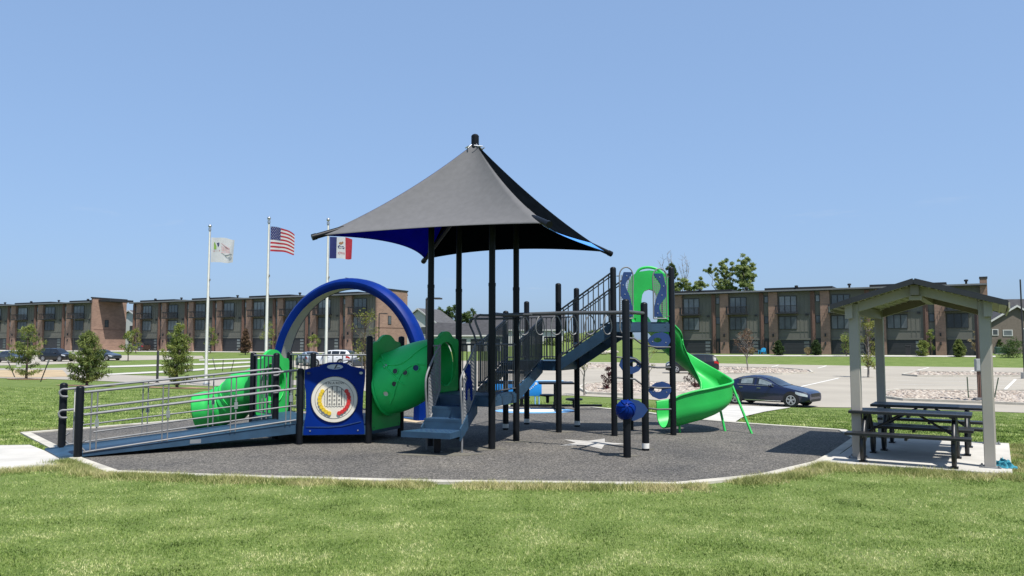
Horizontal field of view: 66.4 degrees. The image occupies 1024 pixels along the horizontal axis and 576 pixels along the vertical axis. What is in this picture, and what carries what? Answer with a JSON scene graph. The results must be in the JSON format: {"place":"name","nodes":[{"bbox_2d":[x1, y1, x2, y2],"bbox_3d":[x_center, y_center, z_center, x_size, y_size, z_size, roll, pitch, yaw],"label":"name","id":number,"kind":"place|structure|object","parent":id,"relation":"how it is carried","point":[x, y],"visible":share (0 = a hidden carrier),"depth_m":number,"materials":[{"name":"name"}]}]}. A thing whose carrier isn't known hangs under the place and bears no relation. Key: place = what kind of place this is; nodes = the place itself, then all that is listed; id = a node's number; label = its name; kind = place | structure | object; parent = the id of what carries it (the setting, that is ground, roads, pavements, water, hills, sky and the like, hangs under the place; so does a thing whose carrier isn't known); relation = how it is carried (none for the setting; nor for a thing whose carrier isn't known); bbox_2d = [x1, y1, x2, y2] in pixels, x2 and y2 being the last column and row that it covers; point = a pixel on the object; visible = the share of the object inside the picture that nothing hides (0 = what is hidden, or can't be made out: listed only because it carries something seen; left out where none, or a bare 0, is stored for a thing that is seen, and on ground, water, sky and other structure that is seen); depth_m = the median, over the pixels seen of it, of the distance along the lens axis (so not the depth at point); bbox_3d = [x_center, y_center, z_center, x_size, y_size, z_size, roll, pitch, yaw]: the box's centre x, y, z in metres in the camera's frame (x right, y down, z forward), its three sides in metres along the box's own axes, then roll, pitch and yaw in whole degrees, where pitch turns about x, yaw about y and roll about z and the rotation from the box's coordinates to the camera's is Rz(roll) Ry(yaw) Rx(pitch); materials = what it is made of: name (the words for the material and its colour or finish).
{"place":"outdoors","nodes":[
{"label":"outdoors","id":0,"kind":"place"},
{"bbox_2d":[0,445,60,468],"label":"path","id":1,"kind":"structure","parent":0,"point":[11,456],"depth_m":12.95,"materials":[{"name":"concrete"}]},
{"bbox_2d":[0,370,66,376],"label":"bare soil","id":2,"kind":"structure","parent":0,"point":[47,373],"depth_m":55.14,"materials":[{"name":"beige soil"}]},
{"bbox_2d":[0,355,203,364],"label":"road","id":3,"kind":"structure","parent":0,"point":[141,357],"depth_m":106.85,"materials":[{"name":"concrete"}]},
{"bbox_2d":[0,350,29,362],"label":"parked car","id":4,"kind":"object","parent":3,"relation":"on","point":[4,355],"visible":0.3,"depth_m":95.57,"materials":[{"name":"metal"}]},
{"bbox_2d":[38,348,74,361],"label":"parked car","id":5,"kind":"object","parent":3,"relation":"on","point":[57,354],"visible":0.87,"depth_m":100.91,"materials":[{"name":"black paint"}]},
{"bbox_2d":[97,349,121,360],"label":"parked car","id":6,"kind":"object","parent":3,"relation":"on","point":[108,354],"visible":0.48,"depth_m":103.49,"materials":[{"name":"metal"}]},
{"bbox_2d":[0,368,295,385],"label":"road","id":7,"kind":"structure","parent":0,"point":[122,378],"depth_m":51.14,"materials":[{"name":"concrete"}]},
{"bbox_2d":[78,361,249,366],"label":"pavement","id":8,"kind":"structure","parent":0,"point":[186,364],"depth_m":86.68,"materials":[{"name":"concrete"}]},
{"bbox_2d":[107,365,249,374],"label":"pavement","id":9,"kind":"structure","parent":0,"point":[175,370],"depth_m":64.92,"materials":[{"name":"concrete"}]},
{"bbox_2d":[0,350,361,352],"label":"pavement","id":10,"kind":"structure","parent":0,"point":[168,351],"depth_m":147.90,"materials":[{"name":"concrete"}]},
{"bbox_2d":[0,333,1023,575],"bbox_3d":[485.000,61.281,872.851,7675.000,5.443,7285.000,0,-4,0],"label":"ground","id":11,"kind":"structure","parent":0,"point":[661,356],"depth_m":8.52,"materials":[{"name":"green plant"}]},
{"bbox_2d":[5,324,46,378],"bbox_3d":[-28.962,3.747,46.486,2.177,3.366,2.431,0,-4,0],"label":"pine tree","id":12,"kind":"object","parent":11,"relation":"on","point":[29,354],"visible":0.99,"depth_m":46.44,"materials":[{"name":"green plant"}]},
{"bbox_2d":[0,297,132,350],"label":"townhouse row","id":13,"kind":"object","parent":11,"relation":"on","point":[104,319],"visible":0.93,"depth_m":167.88,"materials":[{"name":"brick"}]},
{"bbox_2d":[43,338,60,348],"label":"garage door","id":14,"kind":"structure","parent":13,"relation":"in","point":[51,342],"depth_m":168.58,"materials":[{"name":"grey metal"}]},
{"bbox_2d":[66,329,111,384],"bbox_3d":[-20.461,3.341,37.667,2.036,2.750,1.955,-3,-5,36],"label":"pine tree","id":15,"kind":"object","parent":11,"relation":"on","point":[90,363],"visible":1,"depth_m":37.51,"materials":[{"name":"green plant"}]},
{"bbox_2d":[119,330,136,360],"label":"tree","id":16,"kind":"object","parent":11,"relation":"on","point":[128,334],"visible":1,"depth_m":100.96,"materials":[{"name":"green plant"}]},
{"bbox_2d":[125,310,132,348],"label":"house","id":17,"kind":"structure","parent":11,"relation":"on","point":[129,318],"depth_m":194.86,"materials":[{"name":"white"}]},
{"bbox_2d":[151,387,212,388],"bbox_3d":[-16.312,4.879,38.364,3.042,0.174,2.990,3,-5,-39],"label":"mulch ring","id":18,"kind":"object","parent":11,"relation":"on","point":[182,387],"visible":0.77,"depth_m":38.19,"materials":[{"name":"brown wood"}]},
{"bbox_2d":[159,323,196,387],"bbox_3d":[-16.480,3.266,38.466,1.862,3.314,1.925,0,-4,0],"label":"pine tree","id":19,"kind":"object","parent":18,"relation":"on","point":[179,357],"visible":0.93,"depth_m":38.31,"materials":[{"name":"green plant"}]},
{"bbox_2d":[203,224,211,384],"bbox_3d":[-17.515,0.949,45.044,0.320,9.295,0.320,0,-4,0],"label":"flagpole","id":20,"kind":"object","parent":11,"relation":"on","point":[207,321],"visible":0.97,"depth_m":44.95,"materials":[{"name":"white metal"}]},
{"bbox_2d":[211,238,234,262],"bbox_3d":[-16.748,-2.184,45.253,1.335,1.487,0.287,0,-4,0],"label":"flag","id":21,"kind":"object","parent":20,"relation":"attached to","point":[222,250],"visible":1,"depth_m":45.27,"materials":[{"name":"white fabric"}]},
{"bbox_2d":[238,328,252,354],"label":"tree","id":22,"kind":"object","parent":11,"relation":"on","point":[245,338],"visible":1,"depth_m":121.74,"materials":[{"name":"brown plant"}]},
{"bbox_2d":[264,217,270,352],"bbox_3d":[-13.252,0.771,42.349,0.320,9.366,0.320,0,-4,0],"label":"flagpole","id":23,"kind":"object","parent":11,"relation":"on","point":[267,298],"visible":0.84,"depth_m":42.34,"materials":[{"name":"white metal"}]},
{"bbox_2d":[270,227,294,254],"bbox_3d":[-12.507,-2.569,42.568,1.284,1.574,0.172,0,-4,-4],"label":"flag","id":24,"kind":"object","parent":23,"relation":"attached to","point":[281,240],"visible":1,"depth_m":42.59,"materials":[{"name":"multicoloured fabric"}]},
{"bbox_2d":[129,288,407,351],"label":"townhouse row","id":25,"kind":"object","parent":11,"relation":"on","point":[155,320],"visible":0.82,"depth_m":144.92,"materials":[{"name":"brick"}]},
{"bbox_2d":[194,338,211,350],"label":"garage door","id":26,"kind":"structure","parent":25,"relation":"in","point":[199,345],"depth_m":152.37,"materials":[{"name":"grey metal"}]},
{"bbox_2d":[223,319,233,329],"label":"window","id":27,"kind":"structure","parent":25,"relation":"in","point":[228,324],"depth_m":148.81,"materials":[{"name":"grey glass"}]},
{"bbox_2d":[223,338,240,350],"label":"garage door","id":28,"kind":"structure","parent":25,"relation":"in","point":[229,344],"depth_m":148.15,"materials":[{"name":"grey metal"}]},
{"bbox_2d":[253,338,271,350],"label":"garage door","id":29,"kind":"structure","parent":25,"relation":"in","point":[258,345],"depth_m":144.47,"materials":[{"name":"grey metal"}]},
{"bbox_2d":[291,338,304,350],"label":"garage door","id":30,"kind":"structure","parent":25,"relation":"in","point":[299,343],"depth_m":139.82,"materials":[{"name":"grey metal"}]},
{"bbox_2d":[318,338,338,351],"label":"garage door","id":31,"kind":"structure","parent":25,"relation":"in","point":[333,343],"depth_m":136.32,"materials":[{"name":"grey metal"}]},
{"bbox_2d":[354,298,366,312],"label":"balcony door","id":32,"kind":"structure","parent":25,"relation":"in","point":[359,302],"depth_m":133.41,"materials":[{"name":"black glass"}]},
{"bbox_2d":[324,218,329,363],"bbox_3d":[-10.162,0.873,42.944,0.320,9.520,0.320,0,-4,0],"label":"flagpole","id":33,"kind":"object","parent":11,"relation":"on","point":[326,309],"visible":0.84,"depth_m":42.87,"materials":[{"name":"white metal"}]},
{"bbox_2d":[329,237,351,259],"bbox_3d":[-9.448,-2.202,43.161,1.226,1.257,0.159,0,-4,-3],"label":"flag","id":34,"kind":"object","parent":33,"relation":"attached to","point":[340,247],"visible":1,"depth_m":43.16,"materials":[{"name":"multicoloured fabric"}]},
{"bbox_2d":[407,308,455,343],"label":"house","id":35,"kind":"structure","parent":11,"relation":"on","point":[440,316],"depth_m":175.29,"materials":[{"name":"white"}]},
{"bbox_2d":[20,405,851,484],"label":"concrete kerb","id":36,"kind":"structure","parent":11,"relation":"on","point":[843,447],"depth_m":12.11,"materials":[{"name":"grey concrete"}]},
{"bbox_2d":[34,406,850,481],"bbox_3d":[-1.034,3.024,16.186,13.558,0.001,13.582,3,-5,-40],"label":"rubber surface","id":37,"kind":"object","parent":11,"relation":"on","point":[718,451],"visible":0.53,"depth_m":13.36,"materials":[{"name":"grey rubber"}]},
{"bbox_2d":[275,278,425,420],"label":"arch","id":38,"kind":"structure","parent":37,"relation":"on","point":[306,305],"depth_m":19.93,"materials":[{"name":"blue plastic"}]},
{"bbox_2d":[45,134,752,458],"bbox_3d":[-1.570,0.006,15.282,13.186,5.944,6.339,0,-4,0],"label":"play structure","id":39,"kind":"object","parent":37,"relation":"on","point":[473,197],"visible":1,"depth_m":14.78,"materials":[{"name":"blue metal"}]},
{"bbox_2d":[399,452,482,455],"bbox_3d":[-1.193,2.816,13.256,1.505,0.001,0.425,0,-4,0],"label":"worn patch","id":40,"kind":"object","parent":37,"relation":"on","point":[439,454],"visible":1,"depth_m":13.22,"materials":[{"name":"rubber"}]},
{"bbox_2d":[447,447,505,449],"bbox_3d":[-0.625,2.866,13.971,1.093,0.001,0.435,0,-4,0],"label":"worn patch","id":41,"kind":"object","parent":37,"relation":"on","point":[473,448],"visible":0.93,"depth_m":13.97,"materials":[{"name":"rubber"}]},
{"bbox_2d":[495,408,573,412],"bbox_3d":[0.631,3.406,21.724,2.209,0.001,1.623,0,-4,0],"label":"blue circle marking","id":42,"kind":"object","parent":37,"relation":"on","point":[564,410],"visible":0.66,"depth_m":21.45,"materials":[{"name":"paint"}]},
{"bbox_2d":[510,381,601,408],"bbox_3d":[1.249,3.056,22.233,2.140,0.765,1.705,-3,-5,37],"label":"picnic table","id":43,"kind":"object","parent":42,"relation":"on","point":[547,396],"visible":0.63,"depth_m":22.20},
{"bbox_2d":[560,439,621,448],"bbox_3d":[1.526,2.911,14.652,1.318,0.001,1.508,0,-4,0],"label":"star marking","id":44,"kind":"object","parent":37,"relation":"on","point":[599,443],"visible":0.91,"depth_m":14.64,"materials":[{"name":"white paint"}]},
{"bbox_2d":[437,304,455,321],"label":"tall tree","id":45,"kind":"object","parent":11,"relation":"on","point":[449,311],"visible":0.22,"depth_m":184.43,"materials":[{"name":"green plant"}]},
{"bbox_2d":[434,323,499,351],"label":"house","id":46,"kind":"structure","parent":11,"relation":"on","point":[467,336],"depth_m":150.50,"materials":[{"name":"white"}]},
{"bbox_2d":[462,308,475,322],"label":"tall tree","id":47,"kind":"object","parent":11,"relation":"on","point":[467,316],"visible":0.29,"depth_m":187.30,"materials":[{"name":"green plant"}]},
{"bbox_2d":[0,457,1023,497],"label":"edge grass","id":48,"kind":"structure","parent":11,"relation":"on","point":[73,466],"depth_m":10.74,"materials":[{"name":"green plant"}]},
{"bbox_2d":[0,387,1023,462],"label":"lawn grass","id":49,"kind":"structure","parent":11,"relation":"on","point":[1019,424],"depth_m":20.88,"materials":[{"name":"green plant"}]},
{"bbox_2d":[13,426,1023,472],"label":"path","id":50,"kind":"structure","parent":11,"relation":"on","point":[1020,464],"depth_m":13.56,"materials":[{"name":"grey concrete"}]},
{"bbox_2d":[472,314,565,345],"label":"house","id":51,"kind":"structure","parent":11,"relation":"on","point":[533,323],"depth_m":173.84,"materials":[{"name":"white"}]},
{"bbox_2d":[495,380,562,403],"bbox_3d":[0.508,3.176,23.650,2.100,0.763,0.066,0,-4,0],"label":"play board","id":52,"kind":"object","parent":11,"relation":"on","point":[535,389],"visible":0.33,"depth_m":23.63,"materials":[{"name":"blue plastic"}]},
{"bbox_2d":[292,360,1023,412],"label":"car park","id":53,"kind":"structure","parent":11,"relation":"on","point":[834,392],"depth_m":58.16,"materials":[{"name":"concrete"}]},
{"bbox_2d":[316,349,356,366],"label":"parked car","id":54,"kind":"object","parent":53,"relation":"on","point":[335,358],"visible":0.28,"depth_m":79.01,"materials":[{"name":"white paint"}]},
{"bbox_2d":[348,308,382,371],"bbox_3d":[-11.589,4.254,61.869,2.786,5.619,2.937,0,-4,0],"label":"young tree","id":55,"kind":"object","parent":53,"relation":"on","point":[365,322],"visible":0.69,"depth_m":61.79,"materials":[{"name":"green plant"}]},
{"bbox_2d":[580,381,696,395],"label":"island kerb","id":56,"kind":"structure","parent":53,"relation":"on","point":[606,393],"depth_m":45.03,"materials":[{"name":"concrete"}]},
{"bbox_2d":[582,382,699,392],"bbox_3d":[9.613,6.341,49.816,10.604,0.093,12.417,0,-4,0],"label":"gravel bed","id":57,"kind":"object","parent":53,"relation":"on","point":[586,385],"visible":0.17,"depth_m":50.01,"materials":[{"name":"beige gravel"}]},
{"bbox_2d":[601,367,610,388],"bbox_3d":[5.848,5.507,48.233,0.862,1.620,0.876,2,-4,-21],"label":"red shrub","id":58,"kind":"object","parent":57,"relation":"on","point":[606,369],"visible":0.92,"depth_m":48.17,"materials":[{"name":"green plant"}]},
{"bbox_2d":[665,353,718,373],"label":"parked car","id":59,"kind":"object","parent":53,"relation":"on","point":[710,360],"visible":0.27,"depth_m":69.99,"materials":[{"name":"black paint"}]},
{"bbox_2d":[719,366,809,372],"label":"gravel bed","id":60,"kind":"object","parent":53,"relation":"on","point":[761,371],"visible":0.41,"depth_m":74.75,"materials":[{"name":"grey gravel"}]},
{"bbox_2d":[733,328,756,368],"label":"young tree","id":61,"kind":"object","parent":60,"relation":"on","point":[746,337],"visible":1,"depth_m":76.60,"materials":[{"name":"brown plant"}]},
{"bbox_2d":[719,366,812,374],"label":"island kerb","id":62,"kind":"structure","parent":53,"relation":"on","point":[811,371],"depth_m":68.90,"materials":[{"name":"concrete"}]},
{"bbox_2d":[730,375,820,406],"bbox_3d":[12.191,4.849,37.181,4.479,1.422,2.070,-4,-5,42],"label":"parked car","id":63,"kind":"object","parent":53,"relation":"on","point":[754,388],"visible":0.92,"depth_m":36.44,"materials":[{"name":"blue paint"}]},
{"bbox_2d":[860,317,875,376],"bbox_3d":[28.503,4.441,62.613,2.093,5.448,2.065,0,-4,0],"label":"young tree","id":64,"kind":"object","parent":53,"relation":"on","point":[867,324],"visible":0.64,"depth_m":62.39,"materials":[{"name":"green plant"}]},
{"bbox_2d":[886,389,1023,401],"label":"gravel bed","id":65,"kind":"object","parent":53,"relation":"on","point":[1018,398],"visible":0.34,"depth_m":42.19,"materials":[{"name":"beige gravel"}]},
{"bbox_2d":[973,314,981,399],"bbox_3d":[23.133,3.441,38.889,0.610,4.419,0.510,0,-4,0],"label":"service pole","id":66,"kind":"object","parent":65,"relation":"on","point":[977,364],"visible":0.64,"depth_m":38.93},
{"bbox_2d":[886,388,1023,404],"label":"island kerb","id":67,"kind":"structure","parent":53,"relation":"on","point":[951,401],"depth_m":39.03,"materials":[{"name":"concrete"}]},
{"bbox_2d":[902,371,1020,376],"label":"island kerb","id":68,"kind":"structure","parent":53,"relation":"on","point":[907,374],"depth_m":63.13,"materials":[{"name":"concrete"}]},
{"bbox_2d":[909,371,1020,374],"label":"gravel bed","id":69,"kind":"object","parent":53,"relation":"on","point":[954,373],"visible":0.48,"depth_m":67.68,"materials":[{"name":"beige gravel"}]},
{"bbox_2d":[674,276,708,290],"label":"tall tree","id":70,"kind":"object","parent":11,"relation":"on","point":[696,286],"visible":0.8,"depth_m":159.93,"materials":[{"name":"green plant"}]},
{"bbox_2d":[703,258,738,289],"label":"tall tree","id":71,"kind":"object","parent":11,"relation":"on","point":[724,283],"visible":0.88,"depth_m":165.09,"materials":[{"name":"green plant"}]},
{"bbox_2d":[734,253,757,290],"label":"tall tree","id":72,"kind":"object","parent":11,"relation":"on","point":[746,275],"visible":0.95,"depth_m":162.17,"materials":[{"name":"green plant"}]},
{"bbox_2d":[772,340,784,354],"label":"evergreen shrub","id":73,"kind":"object","parent":11,"relation":"on","point":[778,348],"visible":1,"depth_m":110.82,"materials":[{"name":"green plant"}]},
{"bbox_2d":[810,339,822,354],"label":"evergreen shrub","id":74,"kind":"object","parent":11,"relation":"on","point":[815,347],"visible":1,"depth_m":109.26,"materials":[{"name":"green plant"}]},
{"bbox_2d":[675,276,987,355],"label":"townhouse row","id":75,"kind":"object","parent":11,"relation":"on","point":[796,319],"visible":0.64,"depth_m":118.15,"materials":[{"name":"brick"}]},
{"bbox_2d":[683,318,699,329],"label":"window","id":76,"kind":"structure","parent":75,"relation":"in","point":[689,323],"depth_m":126.35,"materials":[{"name":"grey glass"}]},
{"bbox_2d":[684,298,698,312],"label":"balcony door","id":77,"kind":"structure","parent":75,"relation":"in","point":[688,303],"depth_m":126.57,"materials":[{"name":"grey glass"}]},
{"bbox_2d":[684,340,711,353],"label":"garage door","id":78,"kind":"structure","parent":75,"relation":"in","point":[691,346],"depth_m":125.64,"materials":[{"name":"black metal"}]},
{"bbox_2d":[730,297,745,312],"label":"balcony door","id":79,"kind":"structure","parent":75,"relation":"in","point":[735,301],"depth_m":122.88,"materials":[{"name":"grey glass"}]},
{"bbox_2d":[730,317,746,329],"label":"window","id":80,"kind":"structure","parent":75,"relation":"in","point":[736,323],"depth_m":122.64,"materials":[{"name":"grey glass"}]},
{"bbox_2d":[730,340,759,353],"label":"garage door","id":81,"kind":"structure","parent":75,"relation":"in","point":[733,349],"depth_m":122.20,"materials":[{"name":"grey metal"}]},
{"bbox_2d":[779,316,796,329],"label":"window","id":82,"kind":"structure","parent":75,"relation":"in","point":[785,322],"depth_m":118.93,"materials":[{"name":"grey glass"}]},
{"bbox_2d":[779,296,796,312],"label":"balcony door","id":83,"kind":"structure","parent":75,"relation":"in","point":[783,300],"depth_m":119.13,"materials":[{"name":"black glass"}]},
{"bbox_2d":[779,340,810,353],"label":"garage door","id":84,"kind":"structure","parent":75,"relation":"in","point":[790,346],"depth_m":118.23,"materials":[{"name":"grey metal"}]},
{"bbox_2d":[831,315,848,328],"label":"window","id":85,"kind":"structure","parent":75,"relation":"in","point":[839,321],"depth_m":115.30,"materials":[{"name":"grey glass"}]},
{"bbox_2d":[831,294,849,303],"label":"balcony door","id":86,"kind":"structure","parent":75,"relation":"in","point":[834,298],"depth_m":115.54,"materials":[{"name":"glass"}]},
{"bbox_2d":[832,340,865,354],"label":"garage door","id":87,"kind":"structure","parent":75,"relation":"in","point":[837,349],"depth_m":115.10,"materials":[{"name":"grey metal"}]},
{"bbox_2d":[887,314,907,328],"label":"window","id":88,"kind":"structure","parent":75,"relation":"in","point":[900,321],"depth_m":111.45,"materials":[{"name":"grey glass"}]},
{"bbox_2d":[888,340,922,354],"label":"garage door","id":89,"kind":"structure","parent":75,"relation":"in","point":[895,347],"depth_m":111.07,"materials":[{"name":"grey metal"}]},
{"bbox_2d":[947,313,968,327],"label":"window","id":90,"kind":"structure","parent":75,"relation":"in","point":[961,320],"depth_m":107.73,"materials":[{"name":"grey glass"}]},
{"bbox_2d":[947,340,975,355],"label":"garage door","id":91,"kind":"structure","parent":75,"relation":"in","point":[970,352],"depth_m":107.13,"materials":[{"name":"grey metal"}]},
{"bbox_2d":[820,438,1011,475],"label":"shelter slab","id":92,"kind":"structure","parent":11,"relation":"on","point":[912,453],"depth_m":12.86,"materials":[{"name":"concrete"}]},
{"bbox_2d":[844,408,973,468],"bbox_3d":[6.317,2.343,12.401,1.710,0.775,1.552,-2,-5,32],"label":"picnic table","id":93,"kind":"object","parent":92,"relation":"on","point":[869,427],"visible":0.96,"depth_m":12.19,"materials":[{"name":"black metal"}]},
{"bbox_2d":[829,278,1009,468],"bbox_3d":[7.201,1.380,13.598,2.489,2.844,3.846,-2,-5,32],"label":"picnic shelter","id":94,"kind":"object","parent":92,"relation":"on","point":[877,305],"visible":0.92,"depth_m":12.52,"materials":[{"name":"grey paint"}]},
{"bbox_2d":[870,401,982,455],"bbox_3d":[7.271,2.435,13.713,1.710,0.775,1.552,-2,-5,32],"label":"picnic table","id":95,"kind":"object","parent":92,"relation":"on","point":[966,423],"visible":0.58,"depth_m":13.55,"materials":[{"name":"black metal"}]},
{"bbox_2d":[996,457,1017,468],"bbox_3d":[7.330,2.593,11.644,0.240,0.142,0.299,0,-4,0],"label":"cloth","id":96,"kind":"object","parent":92,"relation":"on","point":[1003,463],"visible":0.93,"depth_m":11.57,"materials":[{"name":"blue fabric"}]},
{"bbox_2d":[915,340,929,355],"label":"shrub","id":97,"kind":"object","parent":11,"relation":"on","point":[921,345],"visible":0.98,"depth_m":103.06,"materials":[{"name":"green plant"}]},
{"bbox_2d":[952,339,966,356],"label":"evergreen shrub","id":98,"kind":"object","parent":11,"relation":"on","point":[958,349],"visible":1,"depth_m":99.98,"materials":[{"name":"green plant"}]},
{"bbox_2d":[991,305,1023,352],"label":"house","id":99,"kind":"structure","parent":11,"relation":"on","point":[1004,328],"depth_m":128.13,"materials":[{"name":"brown"}]},
{"bbox_2d":[998,336,1022,357],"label":"shrub","id":100,"kind":"object","parent":11,"relation":"on","point":[1011,345],"visible":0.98,"depth_m":96.57,"materials":[{"name":"green plant"}]},
{"bbox_2d":[1019,279,1023,378],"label":"lamp post","id":101,"kind":"object","parent":11,"relation":"on","point":[1022,375],"visible":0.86,"depth_m":59.89,"materials":[{"name":"black metal"}]},
{"bbox_2d":[0,0,1023,339],"label":"sky","id":102,"kind":"structure","parent":0,"point":[835,143],"materials":[{"name":"blue"}]},
{"bbox_2d":[705,405,788,421],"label":"path","id":103,"kind":"structure","parent":0,"point":[732,413],"depth_m":25.70,"materials":[{"name":"concrete"}]},
{"bbox_2d":[714,355,995,356],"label":"pavement","id":104,"kind":"structure","parent":0,"point":[861,355],"depth_m":106.01,"materials":[{"name":"concrete"}]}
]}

